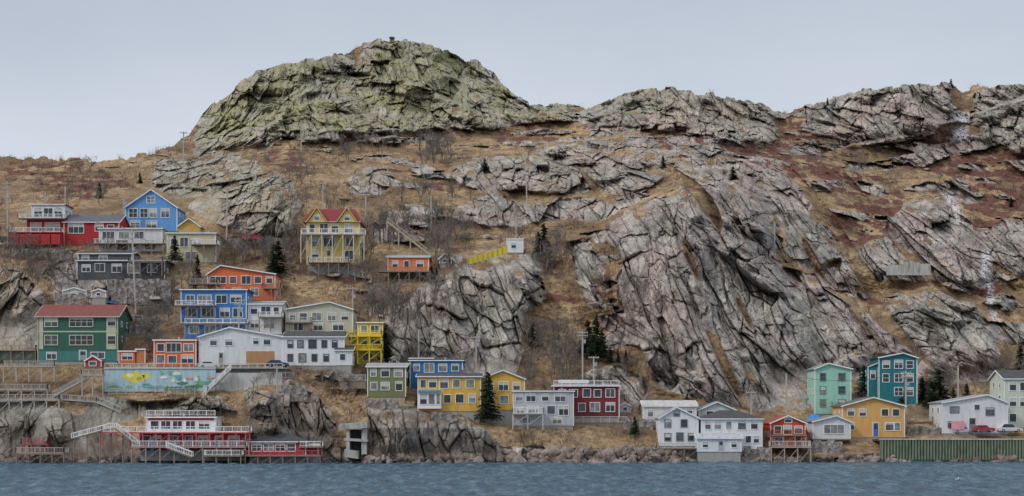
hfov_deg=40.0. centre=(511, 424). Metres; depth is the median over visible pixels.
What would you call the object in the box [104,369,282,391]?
wall
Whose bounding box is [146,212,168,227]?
window glass
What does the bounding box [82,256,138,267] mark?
window blinds
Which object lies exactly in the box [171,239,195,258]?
window glass
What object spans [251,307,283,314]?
window glass
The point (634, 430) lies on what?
spruce tree
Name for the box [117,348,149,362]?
orange shed
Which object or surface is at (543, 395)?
window blinds
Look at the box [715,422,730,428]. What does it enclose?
window glass
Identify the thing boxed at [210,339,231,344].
window glass
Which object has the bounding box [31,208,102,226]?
window blinds
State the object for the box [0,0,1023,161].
sky
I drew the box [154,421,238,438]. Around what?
window blinds
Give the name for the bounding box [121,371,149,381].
mural figures
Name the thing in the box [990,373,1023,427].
walls
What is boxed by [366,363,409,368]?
roof
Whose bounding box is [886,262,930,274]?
wall
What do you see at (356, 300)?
bare tree
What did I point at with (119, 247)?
window glass
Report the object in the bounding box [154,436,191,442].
window glass
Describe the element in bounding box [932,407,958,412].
window glass
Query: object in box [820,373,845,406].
window frames
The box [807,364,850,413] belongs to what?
walls
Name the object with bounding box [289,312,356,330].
window frames
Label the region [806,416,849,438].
walls
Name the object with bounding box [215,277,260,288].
window glass
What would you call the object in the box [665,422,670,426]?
window glass
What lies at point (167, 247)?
corner boards
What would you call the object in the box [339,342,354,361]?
window frames
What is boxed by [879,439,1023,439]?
cap
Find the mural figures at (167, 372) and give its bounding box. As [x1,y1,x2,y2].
[159,371,209,380]
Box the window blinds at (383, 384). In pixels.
[371,370,401,385]
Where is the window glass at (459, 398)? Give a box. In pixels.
[420,382,507,403]
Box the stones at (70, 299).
[55,293,91,304]
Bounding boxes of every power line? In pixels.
[12,185,133,230]
[136,231,233,298]
[247,289,349,302]
[354,289,470,336]
[586,333,785,374]
[790,372,904,380]
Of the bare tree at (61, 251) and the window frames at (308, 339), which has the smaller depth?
the window frames at (308, 339)
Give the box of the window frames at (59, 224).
[30,208,121,233]
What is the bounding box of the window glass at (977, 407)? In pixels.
[948,405,993,427]
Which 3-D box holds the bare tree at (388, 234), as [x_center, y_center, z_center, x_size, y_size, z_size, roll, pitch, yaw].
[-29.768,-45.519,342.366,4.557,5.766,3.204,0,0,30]
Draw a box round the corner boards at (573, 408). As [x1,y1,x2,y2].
[513,392,573,425]
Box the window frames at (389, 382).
[370,369,407,392]
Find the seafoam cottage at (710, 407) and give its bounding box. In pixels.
[697,401,736,416]
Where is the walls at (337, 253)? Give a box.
[307,223,362,264]
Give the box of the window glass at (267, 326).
[264,324,273,327]
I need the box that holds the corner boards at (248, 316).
[248,305,281,333]
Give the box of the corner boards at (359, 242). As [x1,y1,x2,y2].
[359,223,359,262]
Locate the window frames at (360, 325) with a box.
[360,325,378,360]
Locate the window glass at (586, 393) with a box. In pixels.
[574,389,614,410]
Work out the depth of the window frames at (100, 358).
293.15 m
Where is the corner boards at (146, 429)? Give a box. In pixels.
[139,418,245,449]
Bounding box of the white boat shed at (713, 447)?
[693,433,743,461]
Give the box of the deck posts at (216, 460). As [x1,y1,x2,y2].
[203,457,240,463]
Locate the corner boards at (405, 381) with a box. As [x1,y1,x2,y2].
[367,367,405,396]
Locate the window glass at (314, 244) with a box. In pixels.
[312,216,319,246]
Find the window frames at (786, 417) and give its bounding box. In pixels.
[765,417,802,444]
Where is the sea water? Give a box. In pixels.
[0,460,1023,495]
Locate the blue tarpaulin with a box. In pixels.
[805,414,820,420]
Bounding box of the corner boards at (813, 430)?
[813,422,850,438]
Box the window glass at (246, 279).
[210,276,271,288]
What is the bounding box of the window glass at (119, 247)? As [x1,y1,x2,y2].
[116,240,154,249]
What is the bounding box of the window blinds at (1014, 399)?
[993,383,1023,401]
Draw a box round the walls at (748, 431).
[699,419,761,449]
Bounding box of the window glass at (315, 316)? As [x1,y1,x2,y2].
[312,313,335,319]
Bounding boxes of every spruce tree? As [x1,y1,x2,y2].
[94,183,103,197]
[136,172,142,183]
[166,235,182,261]
[191,254,203,278]
[264,241,291,275]
[265,244,282,273]
[372,325,393,362]
[473,372,503,421]
[479,159,489,171]
[528,322,541,346]
[532,231,543,256]
[539,223,552,256]
[577,319,594,353]
[584,315,606,357]
[595,328,610,358]
[604,346,614,362]
[615,349,620,362]
[623,350,628,363]
[628,416,639,435]
[659,155,666,168]
[728,166,738,179]
[852,365,866,395]
[917,377,926,400]
[922,380,935,405]
[923,370,950,403]
[951,387,956,398]
[962,384,970,396]
[1013,345,1023,369]
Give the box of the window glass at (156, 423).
[144,421,217,442]
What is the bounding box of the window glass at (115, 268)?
[82,264,167,272]
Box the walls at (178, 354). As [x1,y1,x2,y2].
[155,341,198,365]
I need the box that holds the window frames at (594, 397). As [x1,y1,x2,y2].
[558,388,614,411]
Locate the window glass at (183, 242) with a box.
[180,238,187,246]
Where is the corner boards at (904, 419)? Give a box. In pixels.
[842,406,904,436]
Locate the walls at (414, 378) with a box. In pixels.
[411,359,463,388]
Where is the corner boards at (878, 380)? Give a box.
[868,358,916,402]
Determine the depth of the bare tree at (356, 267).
324.99 m
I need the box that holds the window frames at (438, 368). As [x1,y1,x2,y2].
[413,363,463,372]
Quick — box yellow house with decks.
[345,322,386,367]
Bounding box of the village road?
[216,368,290,374]
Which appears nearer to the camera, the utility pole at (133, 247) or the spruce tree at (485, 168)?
the utility pole at (133, 247)
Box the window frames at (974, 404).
[932,404,979,426]
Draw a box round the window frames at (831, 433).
[806,424,844,433]
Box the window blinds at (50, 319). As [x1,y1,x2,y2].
[45,317,121,353]
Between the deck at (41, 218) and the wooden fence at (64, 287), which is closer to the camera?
the wooden fence at (64, 287)
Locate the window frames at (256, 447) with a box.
[251,443,295,451]
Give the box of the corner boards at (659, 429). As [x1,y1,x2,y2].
[659,418,698,445]
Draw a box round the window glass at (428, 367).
[414,364,446,371]
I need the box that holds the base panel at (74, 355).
[38,351,116,360]
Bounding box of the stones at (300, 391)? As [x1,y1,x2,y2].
[281,385,307,401]
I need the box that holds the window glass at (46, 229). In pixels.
[31,210,66,230]
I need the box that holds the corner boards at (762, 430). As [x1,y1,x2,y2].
[701,419,762,446]
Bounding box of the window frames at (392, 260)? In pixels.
[392,260,429,266]
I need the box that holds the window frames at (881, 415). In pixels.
[834,409,900,430]
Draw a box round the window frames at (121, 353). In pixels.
[121,353,147,359]
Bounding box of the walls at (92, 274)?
[77,261,171,279]
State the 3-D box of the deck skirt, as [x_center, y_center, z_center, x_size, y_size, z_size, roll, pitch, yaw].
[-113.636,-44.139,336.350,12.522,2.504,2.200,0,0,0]
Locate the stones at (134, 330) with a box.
[129,324,157,334]
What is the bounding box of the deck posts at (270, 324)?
[259,318,281,331]
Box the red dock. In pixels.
[15,438,68,462]
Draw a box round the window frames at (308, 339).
[287,339,337,361]
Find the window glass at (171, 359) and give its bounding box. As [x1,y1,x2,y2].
[168,346,198,362]
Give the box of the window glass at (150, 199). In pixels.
[131,196,156,227]
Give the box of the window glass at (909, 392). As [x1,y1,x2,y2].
[862,372,912,395]
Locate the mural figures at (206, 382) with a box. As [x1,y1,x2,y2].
[142,380,215,389]
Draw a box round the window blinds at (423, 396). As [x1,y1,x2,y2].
[420,379,519,398]
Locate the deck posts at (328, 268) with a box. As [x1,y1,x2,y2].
[308,263,348,275]
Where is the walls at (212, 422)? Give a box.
[147,418,221,430]
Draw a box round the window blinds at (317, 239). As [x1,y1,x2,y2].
[312,216,352,254]
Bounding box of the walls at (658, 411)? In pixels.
[640,406,695,425]
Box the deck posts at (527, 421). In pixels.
[512,414,542,428]
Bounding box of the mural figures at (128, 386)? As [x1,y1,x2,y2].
[107,382,205,390]
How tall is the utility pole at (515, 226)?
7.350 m
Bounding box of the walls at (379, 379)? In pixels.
[368,367,407,396]
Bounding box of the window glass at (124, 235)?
[103,232,139,248]
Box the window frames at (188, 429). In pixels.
[143,420,250,443]
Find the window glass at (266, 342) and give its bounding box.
[253,338,269,344]
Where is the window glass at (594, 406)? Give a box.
[590,403,599,410]
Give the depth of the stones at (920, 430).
289.88 m
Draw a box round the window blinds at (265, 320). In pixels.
[251,307,283,323]
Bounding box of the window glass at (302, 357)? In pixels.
[298,341,305,361]
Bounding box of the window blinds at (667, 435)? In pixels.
[665,411,692,436]
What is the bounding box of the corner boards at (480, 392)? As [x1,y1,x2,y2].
[417,377,524,410]
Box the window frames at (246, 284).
[210,275,279,296]
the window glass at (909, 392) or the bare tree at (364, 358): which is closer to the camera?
the bare tree at (364, 358)
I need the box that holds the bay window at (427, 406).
[418,393,440,408]
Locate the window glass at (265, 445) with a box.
[264,444,272,449]
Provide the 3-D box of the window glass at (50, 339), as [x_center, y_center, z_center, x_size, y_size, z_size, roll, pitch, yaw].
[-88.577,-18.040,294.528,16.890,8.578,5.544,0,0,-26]
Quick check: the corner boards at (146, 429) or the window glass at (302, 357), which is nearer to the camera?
the corner boards at (146, 429)
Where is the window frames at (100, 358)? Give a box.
[46,321,127,359]
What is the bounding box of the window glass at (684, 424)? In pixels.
[665,420,693,440]
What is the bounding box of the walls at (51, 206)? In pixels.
[32,205,71,216]
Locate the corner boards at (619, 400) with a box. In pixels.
[553,387,619,417]
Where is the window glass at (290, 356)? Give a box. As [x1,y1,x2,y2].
[288,354,292,360]
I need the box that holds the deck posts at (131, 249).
[93,244,163,254]
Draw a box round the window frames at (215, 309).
[186,295,248,333]
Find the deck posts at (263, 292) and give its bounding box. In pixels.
[188,284,280,300]
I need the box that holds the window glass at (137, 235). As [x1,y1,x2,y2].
[103,232,164,247]
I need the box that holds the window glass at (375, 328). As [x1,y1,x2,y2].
[363,326,378,359]
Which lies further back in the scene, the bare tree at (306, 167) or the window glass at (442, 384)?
the bare tree at (306, 167)
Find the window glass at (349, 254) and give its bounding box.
[310,216,352,258]
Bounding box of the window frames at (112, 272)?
[82,255,167,273]
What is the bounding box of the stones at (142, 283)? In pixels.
[107,278,171,291]
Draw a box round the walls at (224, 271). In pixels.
[208,266,281,300]
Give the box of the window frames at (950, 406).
[948,406,994,421]
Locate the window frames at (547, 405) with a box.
[515,393,568,423]
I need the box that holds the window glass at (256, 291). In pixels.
[251,288,258,295]
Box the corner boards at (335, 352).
[283,337,351,364]
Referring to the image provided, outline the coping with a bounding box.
[104,368,215,368]
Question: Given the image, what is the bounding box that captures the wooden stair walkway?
[0,361,120,412]
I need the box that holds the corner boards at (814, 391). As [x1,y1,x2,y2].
[814,370,814,413]
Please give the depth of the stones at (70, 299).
308.82 m
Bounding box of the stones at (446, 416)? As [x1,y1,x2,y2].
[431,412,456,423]
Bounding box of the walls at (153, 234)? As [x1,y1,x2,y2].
[100,229,166,250]
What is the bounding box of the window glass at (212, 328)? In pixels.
[189,295,214,333]
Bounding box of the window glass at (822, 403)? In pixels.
[812,386,824,408]
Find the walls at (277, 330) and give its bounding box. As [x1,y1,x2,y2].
[249,304,286,333]
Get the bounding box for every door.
[80,351,85,359]
[151,437,153,455]
[219,352,222,362]
[246,351,273,362]
[873,423,877,435]
[969,418,975,428]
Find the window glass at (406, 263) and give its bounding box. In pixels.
[392,261,422,266]
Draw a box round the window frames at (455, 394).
[420,379,519,404]
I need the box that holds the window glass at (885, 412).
[860,409,898,415]
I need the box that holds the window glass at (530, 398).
[517,394,567,414]
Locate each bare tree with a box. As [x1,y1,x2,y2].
[0,222,19,262]
[0,252,14,272]
[1,235,16,262]
[2,228,23,248]
[12,238,27,253]
[12,243,25,265]
[23,230,34,249]
[26,259,32,278]
[30,246,44,258]
[32,271,40,285]
[37,261,51,283]
[38,243,54,265]
[47,257,59,278]
[48,270,60,284]
[56,244,66,262]
[62,269,76,282]
[76,162,85,174]
[82,155,96,170]
[84,240,102,251]
[91,184,107,199]
[94,263,106,282]
[96,178,108,189]
[101,235,114,251]
[116,277,130,288]
[120,333,129,349]
[130,298,148,313]
[136,316,158,339]
[138,324,152,336]
[139,302,162,323]
[141,334,153,353]
[142,330,160,351]
[152,278,162,296]
[154,267,166,278]
[158,297,171,314]
[161,282,175,291]
[166,273,182,294]
[174,252,183,271]
[175,265,184,287]
[181,263,197,278]
[184,158,195,171]
[186,257,205,278]
[187,269,202,288]
[213,246,230,264]
[226,238,244,262]
[230,221,246,238]
[231,244,249,264]
[231,246,250,264]
[235,238,256,259]
[241,230,252,253]
[252,190,262,202]
[253,236,273,260]
[259,238,268,260]
[262,245,269,261]
[267,222,274,237]
[274,201,288,217]
[274,220,291,248]
[280,237,292,255]
[281,222,299,241]
[281,250,290,274]
[283,239,306,262]
[288,154,297,168]
[289,222,299,243]
[290,164,302,178]
[292,236,303,254]
[296,168,310,184]
[301,185,313,202]
[303,161,313,176]
[334,370,346,386]
[338,255,362,281]
[339,140,349,157]
[341,372,356,389]
[347,291,363,309]
[353,132,369,148]
[353,255,373,286]
[354,303,364,321]
[357,260,374,276]
[358,351,371,364]
[359,211,374,239]
[360,239,374,264]
[360,289,374,318]
[362,210,385,238]
[363,235,379,256]
[363,276,382,314]
[363,285,383,312]
[369,287,385,313]
[371,303,382,320]
[373,216,383,243]
[373,277,407,321]
[376,138,388,156]
[376,208,389,241]
[377,284,388,315]
[377,295,392,311]
[378,301,389,319]
[380,278,416,319]
[383,204,396,217]
[383,226,396,248]
[384,289,397,322]
[386,212,394,236]
[386,293,407,317]
[387,297,402,326]
[389,217,403,243]
[391,178,406,201]
[392,212,413,238]
[393,203,417,228]
[397,292,424,318]
[401,214,425,231]
[404,174,429,201]
[405,312,413,329]
[406,341,419,356]
[409,129,424,152]
[411,176,425,201]
[411,286,426,313]
[413,309,421,325]
[415,147,428,161]
[415,267,447,296]
[418,209,436,236]
[420,223,452,259]
[421,128,433,146]
[422,181,435,195]
[423,134,437,163]
[424,194,447,225]
[425,130,449,146]
[425,289,438,311]
[426,206,446,217]
[426,238,448,268]
[427,269,444,300]
[429,139,442,161]
[431,218,445,241]
[433,134,455,155]
[433,280,447,299]
[436,136,452,160]
[436,211,450,225]
[436,228,457,267]
[437,199,457,222]
[437,222,454,240]
[437,313,446,333]
[440,147,453,161]
[440,292,452,316]
[441,249,453,271]
[442,218,459,233]
[444,244,454,269]
[445,211,472,239]
[446,176,455,198]
[450,183,463,195]
[450,268,468,294]
[456,210,462,227]
[460,231,471,247]
[509,224,523,237]
[517,344,545,371]
[519,314,537,338]
[519,351,536,376]
[521,369,536,388]
[522,334,542,360]
[523,314,547,335]
[523,358,541,384]
[528,238,561,275]
[531,236,553,252]
[531,321,551,347]
[534,333,551,350]
[535,253,557,272]
[541,319,552,340]
[541,379,549,389]
[544,246,563,274]
[545,227,561,248]
[545,349,559,378]
[546,340,561,374]
[546,340,566,359]
[547,339,567,364]
[549,358,570,379]
[550,324,560,339]
[551,313,563,341]
[553,236,574,260]
[553,320,574,340]
[554,227,561,250]
[555,333,570,356]
[555,350,567,373]
[558,371,567,379]
[559,221,570,238]
[559,247,579,273]
[562,339,573,367]
[565,344,577,376]
[566,333,580,356]
[567,354,579,367]
[570,343,581,359]
[592,361,604,383]
[610,338,625,359]
[614,271,631,292]
[619,282,628,297]
[622,357,636,374]
[624,299,630,321]
[625,289,639,307]
[626,310,650,332]
[628,274,640,293]
[630,319,645,338]
[635,291,647,313]
[648,339,659,353]
[650,285,661,305]
[652,298,666,319]
[745,385,761,397]
[803,149,812,163]
[827,141,838,152]
[839,178,850,189]
[873,339,880,356]
[907,338,920,351]
[908,346,925,358]
[925,335,938,350]
[928,361,945,372]
[931,388,948,398]
[947,372,956,387]
[969,373,984,385]
[969,381,986,393]
[976,353,987,375]
[981,359,1002,377]
[983,353,997,372]
[992,362,1014,371]
[1003,352,1013,366]
[1015,356,1023,369]
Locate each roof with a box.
[35,305,132,320]
[62,215,129,226]
[78,252,173,264]
[145,416,223,417]
[153,339,198,340]
[165,232,222,237]
[247,301,288,307]
[282,331,355,351]
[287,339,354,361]
[303,209,365,227]
[306,209,358,222]
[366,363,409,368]
[409,357,464,362]
[416,369,525,380]
[512,390,574,390]
[639,400,697,406]
[654,406,699,418]
[700,410,760,417]
[804,415,847,421]
[805,363,849,370]
[830,397,906,406]
[859,352,916,368]
[988,370,1023,380]
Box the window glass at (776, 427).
[775,418,791,433]
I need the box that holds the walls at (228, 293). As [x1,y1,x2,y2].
[182,290,252,337]
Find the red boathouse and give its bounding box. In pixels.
[244,433,322,463]
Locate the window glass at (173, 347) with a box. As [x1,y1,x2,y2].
[157,343,192,362]
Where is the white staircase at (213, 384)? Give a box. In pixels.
[202,365,230,394]
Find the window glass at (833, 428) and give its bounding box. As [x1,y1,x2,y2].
[824,425,843,432]
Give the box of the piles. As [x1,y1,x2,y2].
[881,440,1023,459]
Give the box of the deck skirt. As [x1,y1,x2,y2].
[9,234,63,245]
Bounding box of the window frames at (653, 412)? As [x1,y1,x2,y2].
[641,408,692,418]
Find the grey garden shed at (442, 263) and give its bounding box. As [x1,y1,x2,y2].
[438,253,452,268]
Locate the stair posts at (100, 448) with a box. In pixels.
[73,427,123,462]
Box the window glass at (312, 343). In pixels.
[288,340,344,360]
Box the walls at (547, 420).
[514,392,572,425]
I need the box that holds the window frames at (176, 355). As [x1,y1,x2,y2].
[156,343,198,362]
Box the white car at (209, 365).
[198,361,220,367]
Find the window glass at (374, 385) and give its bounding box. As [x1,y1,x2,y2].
[371,369,401,389]
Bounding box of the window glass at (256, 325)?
[251,320,283,328]
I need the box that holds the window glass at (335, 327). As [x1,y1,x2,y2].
[294,317,347,329]
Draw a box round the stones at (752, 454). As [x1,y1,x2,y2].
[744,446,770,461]
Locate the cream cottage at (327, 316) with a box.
[284,301,358,343]
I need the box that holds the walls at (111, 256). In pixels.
[79,253,139,259]
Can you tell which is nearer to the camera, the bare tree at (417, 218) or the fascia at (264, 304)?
the fascia at (264, 304)
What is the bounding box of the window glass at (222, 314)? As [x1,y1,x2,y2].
[186,295,251,327]
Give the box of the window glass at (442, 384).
[421,380,519,403]
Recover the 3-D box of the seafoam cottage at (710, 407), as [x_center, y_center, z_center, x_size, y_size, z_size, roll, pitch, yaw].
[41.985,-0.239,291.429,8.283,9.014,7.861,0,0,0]
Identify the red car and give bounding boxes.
[241,234,263,240]
[971,425,994,431]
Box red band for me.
[148,418,213,419]
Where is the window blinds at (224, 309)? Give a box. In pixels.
[220,295,248,311]
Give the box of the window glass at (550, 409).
[547,394,565,413]
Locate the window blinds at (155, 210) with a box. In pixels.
[131,209,168,223]
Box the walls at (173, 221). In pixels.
[126,190,184,230]
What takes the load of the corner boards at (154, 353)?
attached to the walls at (178, 354)
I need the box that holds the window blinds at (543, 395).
[516,394,567,419]
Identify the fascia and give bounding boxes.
[26,204,119,222]
[35,316,118,316]
[75,253,165,260]
[97,228,162,228]
[144,417,216,417]
[152,340,196,340]
[165,233,216,233]
[179,289,247,322]
[247,304,282,304]
[281,336,352,350]
[366,366,406,366]
[408,358,463,360]
[416,376,482,376]
[512,391,574,391]
[552,382,620,385]
[642,406,697,406]
[700,418,763,418]
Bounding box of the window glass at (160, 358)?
[157,344,192,362]
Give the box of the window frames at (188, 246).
[170,237,220,259]
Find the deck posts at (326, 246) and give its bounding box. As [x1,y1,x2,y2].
[300,234,363,262]
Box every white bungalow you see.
[197,327,282,366]
[928,394,1009,435]
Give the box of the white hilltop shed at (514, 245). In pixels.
[506,238,523,253]
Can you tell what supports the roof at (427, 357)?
on the walls at (414, 378)
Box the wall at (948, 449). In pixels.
[880,440,1021,460]
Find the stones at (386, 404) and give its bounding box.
[366,399,398,409]
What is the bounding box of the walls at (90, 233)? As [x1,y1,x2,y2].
[27,217,128,245]
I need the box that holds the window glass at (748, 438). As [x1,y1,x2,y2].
[746,422,758,442]
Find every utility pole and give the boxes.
[2,181,11,245]
[119,196,127,214]
[127,230,136,313]
[180,132,186,160]
[226,189,227,236]
[234,299,244,327]
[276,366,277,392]
[300,120,301,151]
[318,182,326,208]
[347,287,357,307]
[430,196,431,231]
[471,336,480,372]
[515,215,516,237]
[525,156,527,202]
[577,331,587,379]
[588,356,598,383]
[746,391,756,414]
[785,373,786,414]
[901,371,910,429]
[957,366,958,397]
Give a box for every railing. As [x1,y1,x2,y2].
[8,214,63,231]
[71,423,192,456]
[93,239,165,243]
[102,410,251,455]
[105,363,282,367]
[108,386,194,393]
[128,257,164,261]
[174,300,247,323]
[188,279,218,283]
[191,239,218,244]
[258,312,282,316]
[262,283,281,287]
[300,228,365,261]
[512,407,543,412]
[553,380,618,384]
[655,443,696,447]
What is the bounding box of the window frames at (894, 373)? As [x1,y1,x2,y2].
[861,360,913,395]
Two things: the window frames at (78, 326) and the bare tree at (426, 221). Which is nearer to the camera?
the window frames at (78, 326)
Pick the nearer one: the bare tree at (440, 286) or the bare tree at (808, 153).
the bare tree at (440, 286)
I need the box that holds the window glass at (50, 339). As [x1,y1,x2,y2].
[45,322,103,357]
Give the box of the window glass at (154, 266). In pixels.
[148,264,156,271]
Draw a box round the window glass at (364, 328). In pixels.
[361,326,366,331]
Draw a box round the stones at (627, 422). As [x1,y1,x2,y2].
[623,418,652,429]
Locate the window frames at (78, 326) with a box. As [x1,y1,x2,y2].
[44,317,115,344]
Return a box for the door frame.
[326,249,331,261]
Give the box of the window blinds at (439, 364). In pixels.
[414,364,457,365]
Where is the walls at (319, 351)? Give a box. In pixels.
[284,335,354,365]
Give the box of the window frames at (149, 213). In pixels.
[129,196,183,227]
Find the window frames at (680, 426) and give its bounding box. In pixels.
[664,411,687,440]
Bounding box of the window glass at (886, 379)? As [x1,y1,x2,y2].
[865,360,912,395]
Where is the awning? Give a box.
[418,390,440,392]
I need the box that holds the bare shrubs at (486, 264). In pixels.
[0,46,1023,447]
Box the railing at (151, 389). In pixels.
[108,386,194,393]
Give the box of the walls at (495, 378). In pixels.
[418,371,523,410]
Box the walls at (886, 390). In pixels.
[860,354,915,402]
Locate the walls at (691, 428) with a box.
[656,408,697,445]
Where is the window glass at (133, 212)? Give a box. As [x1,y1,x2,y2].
[129,209,146,216]
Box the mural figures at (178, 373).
[166,371,197,382]
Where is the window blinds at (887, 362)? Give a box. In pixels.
[862,360,912,389]
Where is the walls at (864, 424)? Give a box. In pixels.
[832,398,903,436]
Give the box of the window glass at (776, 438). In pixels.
[775,429,801,443]
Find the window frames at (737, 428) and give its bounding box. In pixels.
[699,420,759,442]
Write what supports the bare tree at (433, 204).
on the rocky hillside terrain at (416, 86)
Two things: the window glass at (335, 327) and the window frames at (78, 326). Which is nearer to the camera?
the window frames at (78, 326)
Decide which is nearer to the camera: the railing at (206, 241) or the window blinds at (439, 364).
the window blinds at (439, 364)
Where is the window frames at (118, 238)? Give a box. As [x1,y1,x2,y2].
[102,231,164,250]
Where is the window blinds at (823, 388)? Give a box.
[812,374,844,402]
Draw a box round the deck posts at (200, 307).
[174,306,245,338]
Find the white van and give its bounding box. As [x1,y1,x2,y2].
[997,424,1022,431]
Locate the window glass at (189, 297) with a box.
[186,295,193,301]
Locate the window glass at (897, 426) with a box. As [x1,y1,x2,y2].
[895,423,899,429]
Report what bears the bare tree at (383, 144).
on the rocky hillside terrain at (416, 86)
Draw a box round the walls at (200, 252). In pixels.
[168,234,221,262]
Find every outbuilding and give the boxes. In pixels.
[62,287,89,294]
[90,288,110,304]
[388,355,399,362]
[620,402,631,414]
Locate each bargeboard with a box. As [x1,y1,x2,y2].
[34,305,133,320]
[125,189,177,207]
[176,218,200,226]
[205,265,275,274]
[306,207,357,221]
[415,370,525,379]
[658,407,699,418]
[811,415,852,422]
[814,363,852,369]
[841,397,906,406]
[878,352,918,358]
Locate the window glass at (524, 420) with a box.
[516,397,561,423]
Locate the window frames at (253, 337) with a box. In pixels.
[210,337,270,345]
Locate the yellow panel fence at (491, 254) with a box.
[467,245,506,264]
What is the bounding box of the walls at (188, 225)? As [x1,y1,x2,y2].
[178,219,203,231]
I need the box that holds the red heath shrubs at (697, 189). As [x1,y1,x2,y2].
[1,45,1023,351]
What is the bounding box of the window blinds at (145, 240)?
[133,234,164,241]
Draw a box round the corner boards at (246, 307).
[181,290,246,329]
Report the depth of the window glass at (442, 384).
282.56 m
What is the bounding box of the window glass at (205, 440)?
[199,436,238,442]
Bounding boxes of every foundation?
[40,361,117,364]
[78,279,163,284]
[100,251,161,251]
[141,450,247,460]
[156,366,195,367]
[173,262,214,263]
[287,365,353,376]
[309,265,360,278]
[368,397,405,401]
[427,410,511,424]
[517,426,572,431]
[575,418,617,421]
[660,446,695,453]
[851,437,903,440]
[899,403,915,405]
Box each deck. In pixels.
[0,345,36,363]
[8,232,63,233]
[18,218,64,219]
[93,243,165,244]
[102,432,251,432]
[128,261,164,262]
[131,447,247,447]
[174,305,247,324]
[188,283,281,288]
[191,244,218,245]
[203,455,243,456]
[300,233,365,235]
[308,262,349,263]
[512,413,543,413]
[656,448,696,448]
[810,439,851,439]
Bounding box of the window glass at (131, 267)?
[82,257,138,272]
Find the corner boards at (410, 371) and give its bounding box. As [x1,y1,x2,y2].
[410,359,462,387]
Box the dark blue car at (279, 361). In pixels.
[266,360,289,366]
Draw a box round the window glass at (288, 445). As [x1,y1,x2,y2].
[252,444,294,449]
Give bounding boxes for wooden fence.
[62,285,91,293]
[131,315,167,324]
[137,304,170,317]
[261,372,293,382]
[339,374,365,388]
[574,416,626,426]
[907,416,933,423]
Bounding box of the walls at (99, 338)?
[38,310,130,350]
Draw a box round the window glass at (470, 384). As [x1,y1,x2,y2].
[429,380,507,403]
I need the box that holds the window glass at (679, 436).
[674,413,682,440]
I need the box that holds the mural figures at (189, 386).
[165,381,202,390]
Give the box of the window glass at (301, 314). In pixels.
[290,313,306,319]
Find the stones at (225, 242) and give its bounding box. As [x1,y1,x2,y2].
[222,237,287,249]
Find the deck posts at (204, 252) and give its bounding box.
[191,245,216,261]
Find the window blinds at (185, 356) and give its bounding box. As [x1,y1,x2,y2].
[182,345,198,358]
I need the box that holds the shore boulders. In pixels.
[0,444,1023,463]
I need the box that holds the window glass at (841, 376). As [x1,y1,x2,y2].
[839,373,844,379]
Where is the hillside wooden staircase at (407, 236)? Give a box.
[386,217,431,255]
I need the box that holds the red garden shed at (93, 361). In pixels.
[84,355,102,367]
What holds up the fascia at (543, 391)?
attached to the roof at (543, 390)
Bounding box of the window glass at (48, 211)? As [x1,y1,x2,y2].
[34,208,122,232]
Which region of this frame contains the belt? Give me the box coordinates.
[38,331,116,331]
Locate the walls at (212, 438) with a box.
[140,433,250,449]
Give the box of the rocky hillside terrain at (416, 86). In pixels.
[0,38,1023,462]
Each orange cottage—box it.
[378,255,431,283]
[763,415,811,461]
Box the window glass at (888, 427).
[848,411,892,429]
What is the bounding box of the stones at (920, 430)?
[906,426,941,434]
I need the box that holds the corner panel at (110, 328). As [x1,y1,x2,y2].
[39,317,115,348]
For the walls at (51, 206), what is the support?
on the roof
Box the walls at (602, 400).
[554,386,618,417]
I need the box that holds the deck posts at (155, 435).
[102,433,249,448]
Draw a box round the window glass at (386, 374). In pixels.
[381,369,401,389]
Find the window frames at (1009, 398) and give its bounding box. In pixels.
[993,382,1023,421]
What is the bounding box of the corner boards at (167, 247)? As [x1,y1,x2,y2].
[167,234,215,261]
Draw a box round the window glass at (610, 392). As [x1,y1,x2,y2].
[579,389,614,410]
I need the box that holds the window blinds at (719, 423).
[705,421,758,438]
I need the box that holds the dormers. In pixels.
[308,210,355,221]
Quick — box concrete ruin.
[339,422,369,458]
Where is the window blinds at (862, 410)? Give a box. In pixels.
[848,409,892,424]
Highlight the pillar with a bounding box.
[909,261,912,274]
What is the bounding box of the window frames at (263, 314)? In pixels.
[250,306,285,329]
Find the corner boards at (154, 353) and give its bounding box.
[154,341,195,365]
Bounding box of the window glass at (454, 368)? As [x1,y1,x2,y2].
[452,366,457,370]
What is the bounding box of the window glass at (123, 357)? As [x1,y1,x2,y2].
[122,356,131,359]
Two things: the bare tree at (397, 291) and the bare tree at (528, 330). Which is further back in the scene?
the bare tree at (528, 330)
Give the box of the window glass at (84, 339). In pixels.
[47,319,121,358]
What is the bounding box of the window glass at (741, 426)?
[705,422,745,429]
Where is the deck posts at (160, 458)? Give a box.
[131,448,245,462]
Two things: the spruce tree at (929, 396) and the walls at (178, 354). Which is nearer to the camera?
the walls at (178, 354)
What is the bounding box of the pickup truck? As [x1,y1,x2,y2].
[953,427,973,432]
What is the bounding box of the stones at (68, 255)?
[13,249,72,264]
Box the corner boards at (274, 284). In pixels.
[207,274,274,299]
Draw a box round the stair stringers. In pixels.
[71,428,192,457]
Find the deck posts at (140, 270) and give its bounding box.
[129,262,161,275]
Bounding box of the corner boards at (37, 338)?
[37,317,117,360]
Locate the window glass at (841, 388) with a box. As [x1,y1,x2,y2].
[812,373,844,403]
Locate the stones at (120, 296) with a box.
[111,287,171,303]
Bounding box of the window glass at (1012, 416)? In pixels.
[1010,383,1023,421]
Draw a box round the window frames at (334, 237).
[309,215,362,262]

